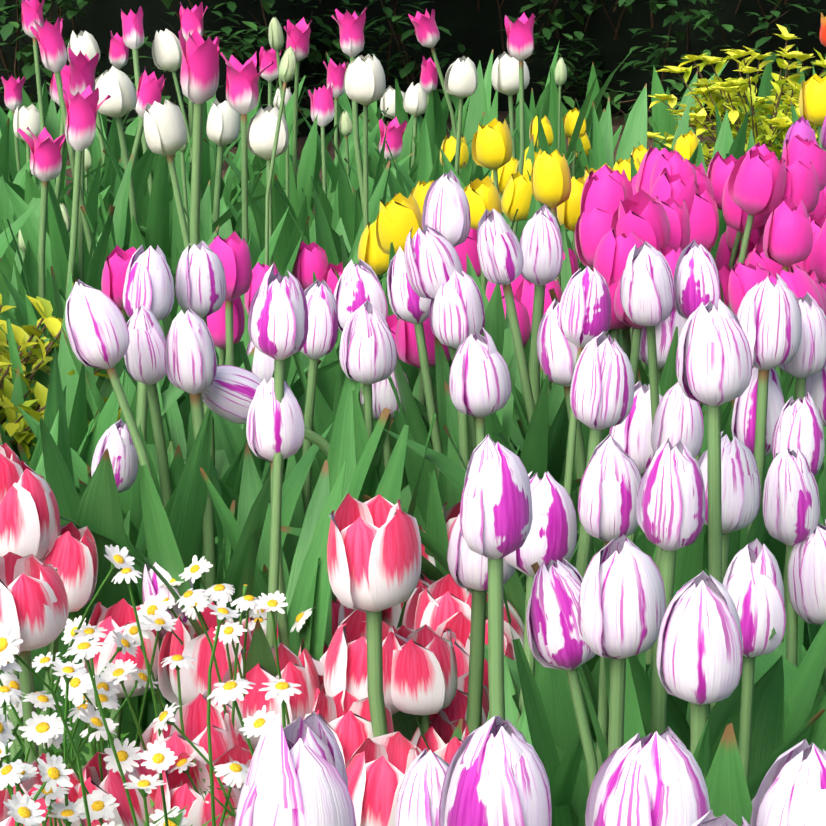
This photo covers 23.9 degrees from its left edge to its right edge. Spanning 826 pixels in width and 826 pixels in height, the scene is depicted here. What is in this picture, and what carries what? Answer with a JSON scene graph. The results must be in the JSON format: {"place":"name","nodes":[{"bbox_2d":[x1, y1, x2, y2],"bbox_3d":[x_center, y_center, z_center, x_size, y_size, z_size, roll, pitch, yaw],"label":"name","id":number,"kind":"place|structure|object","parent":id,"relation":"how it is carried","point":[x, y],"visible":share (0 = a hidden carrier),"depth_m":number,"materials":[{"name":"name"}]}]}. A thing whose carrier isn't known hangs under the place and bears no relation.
{"place":"outdoors","nodes":[
{"label":"outdoors","id":0,"kind":"place"},
{"bbox_2d":[64,111,730,231],"bbox_3d":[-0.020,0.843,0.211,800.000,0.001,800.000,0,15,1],"label":"ground","id":1,"kind":"structure","parent":0,"point":[617,123],"depth_m":6.99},
{"bbox_2d":[0,283,124,462],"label":"golden spirea shrub","id":2,"kind":"object","parent":1,"relation":"on","point":[17,427],"visible":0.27,"depth_m":2.03,"materials":[{"name":"yellow plant"}]},
{"bbox_2d":[0,545,328,825],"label":"daisies","id":3,"kind":"object","parent":1,"relation":"on","point":[93,694],"visible":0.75,"depth_m":1.20,"materials":[{"name":"white plant"}]},
{"bbox_2d":[142,561,193,708],"bbox_3d":[-0.161,0.297,1.540,0.133,0.387,0.089,13,20,39],"label":"tulip","id":4,"kind":"object","parent":1,"relation":"on","point":[152,581],"visible":0.25,"depth_m":1.50,"materials":[{"name":"white plant"}]},
{"bbox_2d":[0,442,523,825],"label":"red-white tulips","id":5,"kind":"object","parent":1,"relation":"on","point":[368,675],"visible":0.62,"depth_m":1.34,"materials":[{"name":"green plant"}]},
{"bbox_2d":[13,29,544,293],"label":"white tulips","id":6,"kind":"object","parent":1,"relation":"on","point":[167,131],"visible":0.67,"depth_m":3.39,"materials":[{"name":"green plant"}]},
{"bbox_2d":[2,17,566,381],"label":"tulip buds","id":7,"kind":"object","parent":1,"relation":"on","point":[286,66],"visible":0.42,"depth_m":3.09,"materials":[{"name":"green plant"}]},
{"bbox_2d":[0,0,572,407],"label":"pink tulips","id":8,"kind":"object","parent":1,"relation":"on","point":[49,239],"visible":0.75,"depth_m":3.31,"materials":[{"name":"plant"}]},
{"bbox_2d":[0,0,825,158],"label":"evergreen hedge","id":9,"kind":"object","parent":1,"relation":"on","point":[605,37],"visible":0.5,"depth_m":7.32,"materials":[{"name":"green plant"}]},
{"bbox_2d":[0,40,825,384],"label":"tulip leaves","id":10,"kind":"object","parent":1,"relation":"on","point":[432,134],"visible":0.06,"depth_m":4.16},
{"bbox_2d":[0,235,825,820],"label":"tulip leaves","id":11,"kind":"object","parent":1,"relation":"on","point":[66,441],"visible":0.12,"depth_m":1.67,"materials":[{"name":"green plant"}]},
{"bbox_2d":[33,169,825,825],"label":"purple-striped white tulips","id":12,"kind":"object","parent":1,"relation":"on","point":[649,473],"visible":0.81,"depth_m":1.35,"materials":[{"name":"white plant"}]},
{"bbox_2d":[101,135,825,475],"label":"magenta tulips","id":13,"kind":"object","parent":1,"relation":"on","point":[666,203],"visible":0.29,"depth_m":1.95,"materials":[{"name":"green plant"}]},
{"bbox_2d":[358,74,825,385],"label":"yellow tulips","id":14,"kind":"object","parent":1,"relation":"on","point":[554,185],"visible":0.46,"depth_m":2.65,"materials":[{"name":"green plant"}]},
{"bbox_2d":[647,24,825,169],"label":"euphorbia shrub","id":15,"kind":"object","parent":1,"relation":"on","point":[719,92],"visible":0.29,"depth_m":4.55,"materials":[{"name":"yellow plant"}]},
{"bbox_2d":[712,116,825,250],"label":"tulip","id":16,"kind":"object","parent":1,"relation":"on","point":[802,128],"visible":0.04,"depth_m":2.65,"materials":[{"name":"pink plant"}]},
{"bbox_2d":[790,13,825,150],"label":"red tulips","id":17,"kind":"object","parent":1,"relation":"on","point":[822,38],"visible":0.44,"depth_m":3.68,"materials":[{"name":"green plant"}]}
]}

